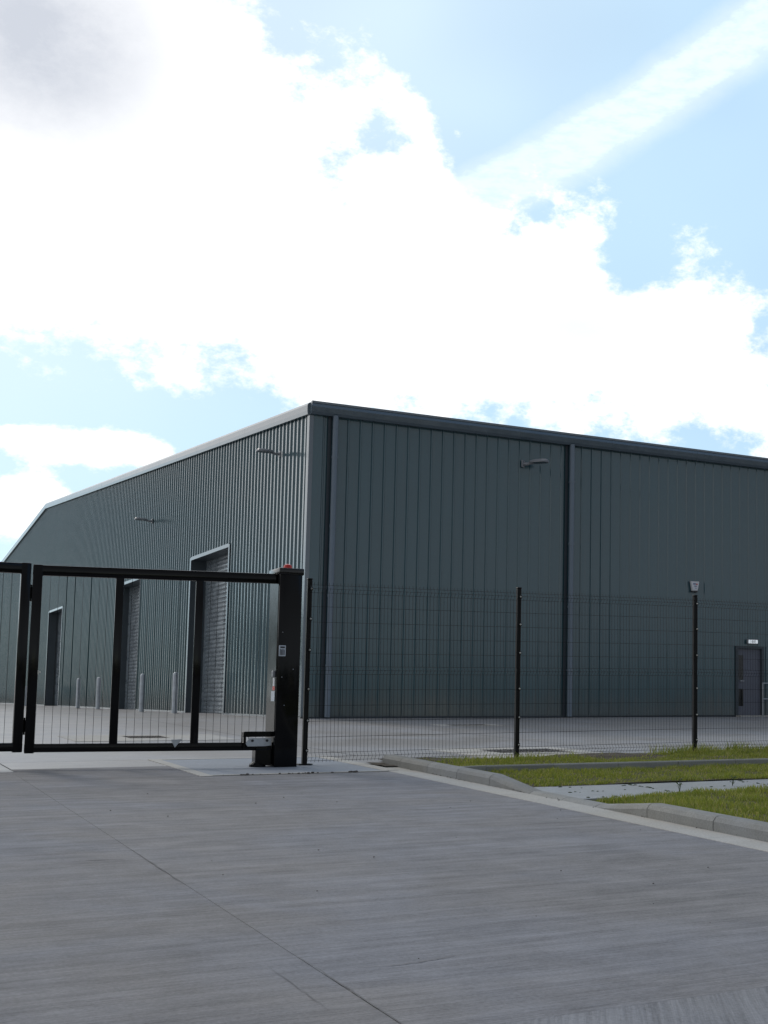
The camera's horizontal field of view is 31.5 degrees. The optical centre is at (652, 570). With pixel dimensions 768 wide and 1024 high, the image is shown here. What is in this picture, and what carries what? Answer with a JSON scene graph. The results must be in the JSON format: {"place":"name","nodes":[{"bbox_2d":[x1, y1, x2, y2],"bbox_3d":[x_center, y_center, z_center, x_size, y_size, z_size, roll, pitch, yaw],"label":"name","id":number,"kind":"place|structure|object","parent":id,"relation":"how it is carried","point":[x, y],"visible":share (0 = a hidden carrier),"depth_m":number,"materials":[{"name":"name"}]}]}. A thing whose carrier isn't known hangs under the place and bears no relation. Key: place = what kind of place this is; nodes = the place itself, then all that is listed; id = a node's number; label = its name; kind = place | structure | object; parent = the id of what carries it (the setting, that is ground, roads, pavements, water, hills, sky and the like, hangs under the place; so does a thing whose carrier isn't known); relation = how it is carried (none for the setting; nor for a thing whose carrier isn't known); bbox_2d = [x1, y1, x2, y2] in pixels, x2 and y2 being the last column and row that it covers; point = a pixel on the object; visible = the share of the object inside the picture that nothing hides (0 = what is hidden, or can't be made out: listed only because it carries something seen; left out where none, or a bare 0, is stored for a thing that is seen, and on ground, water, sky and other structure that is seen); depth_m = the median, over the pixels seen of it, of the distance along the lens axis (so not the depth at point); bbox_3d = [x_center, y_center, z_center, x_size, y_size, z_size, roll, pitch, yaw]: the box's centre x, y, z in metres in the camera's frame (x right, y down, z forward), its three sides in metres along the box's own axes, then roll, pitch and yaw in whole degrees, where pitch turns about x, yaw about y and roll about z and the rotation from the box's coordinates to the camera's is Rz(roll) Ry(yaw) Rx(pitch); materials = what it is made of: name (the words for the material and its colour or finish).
{"place":"outdoors","nodes":[
{"label":"outdoors","id":0,"kind":"place"},
{"bbox_2d":[0,400,767,718],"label":"warehouse","id":1,"kind":"structure","parent":0,"point":[339,495],"depth_m":38.03,"materials":[{"name":"paint"}]},
{"bbox_2d":[134,517,152,522],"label":"wall lamp","id":2,"kind":"object","parent":1,"relation":"attached to","point":[144,519],"visible":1,"depth_m":49.62,"materials":[{"name":"grey metal"}]},
{"bbox_2d":[256,448,280,456],"bbox_3d":[-10.468,-3.226,35.784,0.654,0.187,0.298,4,-7,-32],"label":"wall lamp","id":3,"kind":"object","parent":1,"relation":"attached to","point":[264,450],"visible":1,"depth_m":35.70,"materials":[{"name":"grey metal"}]},
{"bbox_2d":[521,458,548,467],"bbox_3d":[-3.310,-3.039,36.954,0.770,0.220,0.350,-1,-6,15],"label":"wall lamp","id":4,"kind":"object","parent":1,"relation":"attached to","point":[534,461],"visible":1,"depth_m":36.91,"materials":[{"name":"grey metal"}]},
{"bbox_2d":[690,581,698,591],"bbox_3d":[1.274,0.482,39.807,0.310,0.330,0.088,4,-7,-32],"label":"alarm box","id":5,"kind":"object","parent":1,"relation":"attached to","point":[694,585],"visible":1,"depth_m":39.76,"materials":[{"name":"white plastic"}]},
{"bbox_2d":[735,646,767,716],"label":"door","id":6,"kind":"structure","parent":1,"relation":"in","point":[748,652],"depth_m":40.72,"materials":[{"name":"paint"}]},
{"bbox_2d":[747,639,757,643],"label":"emergency light","id":7,"kind":"object","parent":1,"relation":"attached to","point":[751,641],"visible":1,"depth_m":40.75,"materials":[{"name":"white plastic"}]},
{"bbox_2d":[0,766,767,1023],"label":"road","id":8,"kind":"structure","parent":0,"point":[134,905],"depth_m":7.10,"materials":[{"name":"concrete"}]},
{"bbox_2d":[110,769,736,958],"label":"loose stones","id":9,"kind":"object","parent":8,"relation":"on","point":[357,771],"visible":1,"depth_m":15.04,"materials":[{"name":"stone"}]},
{"bbox_2d":[0,704,767,771],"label":"yard","id":10,"kind":"structure","parent":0,"point":[590,732],"depth_m":25.75,"materials":[{"name":"concrete"}]},
{"bbox_2d":[24,686,26,705],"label":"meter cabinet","id":11,"kind":"object","parent":10,"relation":"on","point":[25,695],"visible":0.06,"depth_m":70.03,"materials":[{"name":"grey metal"}]},
{"bbox_2d":[74,678,80,708],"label":"bollard","id":12,"kind":"object","parent":10,"relation":"on","point":[77,695],"visible":0.91,"depth_m":56.45,"materials":[{"name":"metal"}]},
{"bbox_2d":[95,677,100,708],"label":"bollard","id":13,"kind":"object","parent":10,"relation":"on","point":[98,690],"visible":1,"depth_m":52.97,"materials":[{"name":"metal"}]},
{"bbox_2d":[139,674,144,711],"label":"bollard","id":14,"kind":"object","parent":10,"relation":"on","point":[142,692],"visible":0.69,"depth_m":44.59,"materials":[{"name":"metal"}]},
{"bbox_2d":[58,734,239,741],"bbox_3d":[-8.691,2.925,22.601,2.600,0.108,2.000,4,-5,-32],"label":"manhole cover","id":15,"kind":"object","parent":10,"relation":"on","point":[99,738],"visible":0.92,"depth_m":22.46,"materials":[{"name":"concrete"}]},
{"bbox_2d":[169,672,178,713],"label":"bollard","id":16,"kind":"object","parent":10,"relation":"on","point":[174,693],"visible":0.84,"depth_m":41.33,"materials":[{"name":"metal"}]},
{"bbox_2d":[430,724,505,725],"bbox_3d":[-4.286,3.630,30.489,1.500,0.108,0.900,4,-5,-32],"label":"manhole cover","id":17,"kind":"object","parent":10,"relation":"on","point":[467,724],"visible":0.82,"depth_m":30.42,"materials":[{"name":"metal"}]},
{"bbox_2d":[434,747,601,758],"bbox_3d":[-1.967,2.826,20.088,2.200,0.108,2.420,4,-5,-32],"label":"manhole cover","id":18,"kind":"object","parent":10,"relation":"on","point":[502,750],"visible":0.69,"depth_m":20.27,"materials":[{"name":"concrete"}]},
{"bbox_2d":[762,683,767,716],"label":"guard rail","id":19,"kind":"object","parent":10,"relation":"on","point":[763,698],"visible":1,"depth_m":40.25,"materials":[{"name":"metal"}]},
{"bbox_2d":[0,0,767,561],"label":"sky","id":20,"kind":"structure","parent":0,"point":[218,218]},
{"bbox_2d":[381,766,748,784],"bbox_3d":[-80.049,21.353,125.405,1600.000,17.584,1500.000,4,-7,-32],"label":"ground","id":21,"kind":"structure","parent":0,"point":[672,781],"depth_m":17.20,"materials":[{"name":"grey concrete"}]},
{"bbox_2d":[148,756,395,776],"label":"post base slab","id":22,"kind":"structure","parent":21,"relation":"on","point":[206,767],"depth_m":16.26,"materials":[{"name":"concrete"}]},
{"bbox_2d":[242,564,303,766],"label":"gate pillar","id":23,"kind":"structure","parent":22,"relation":"on","point":[280,733],"depth_m":16.43,"materials":[{"name":"metal"}]},
{"bbox_2d":[0,562,276,753],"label":"folding gate","id":24,"kind":"structure","parent":23,"relation":"attached to","point":[22,725],"depth_m":15.72,"materials":[{"name":"metal"}]},
{"bbox_2d":[386,767,767,851],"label":"channel","id":25,"kind":"object","parent":21,"relation":"on","point":[705,834],"visible":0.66,"depth_m":11.90,"materials":[{"name":"concrete"}]},
{"bbox_2d":[367,740,767,821],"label":"verge","id":26,"kind":"structure","parent":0,"point":[610,755],"depth_m":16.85,"materials":[{"name":"plant"}]},
{"bbox_2d":[297,578,767,764],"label":"fence","id":27,"kind":"object","parent":26,"relation":"on","point":[517,689],"visible":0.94,"depth_m":18.36,"materials":[{"name":"metal"}]},
{"bbox_2d":[382,754,767,841],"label":"kerb","id":28,"kind":"structure","parent":26,"relation":"on","point":[730,825],"depth_m":11.88,"materials":[{"name":"concrete"}]},
{"bbox_2d":[461,758,767,771],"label":"edging","id":29,"kind":"object","parent":26,"relation":"on","point":[638,764],"visible":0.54,"depth_m":16.64,"materials":[{"name":"concrete"}]},
{"bbox_2d":[534,779,767,800],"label":"footpath","id":30,"kind":"structure","parent":26,"relation":"on","point":[605,791],"depth_m":14.11,"materials":[{"name":"concrete"}]},
{"bbox_2d":[559,780,763,797],"bbox_3d":[0.384,2.356,14.258,3.112,0.047,1.224,4,-7,-32],"label":"moss","id":31,"kind":"object","parent":30,"relation":"on","point":[649,787],"visible":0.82,"depth_m":14.29,"materials":[{"name":"green plant"}]},
{"bbox_2d":[675,776,682,791],"bbox_3d":[0.271,2.215,13.695,0.096,0.194,0.101,-2,-6,21],"label":"weed","id":32,"kind":"object","parent":30,"relation":"on","point":[679,785],"visible":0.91,"depth_m":13.69,"materials":[{"name":"green plant"}]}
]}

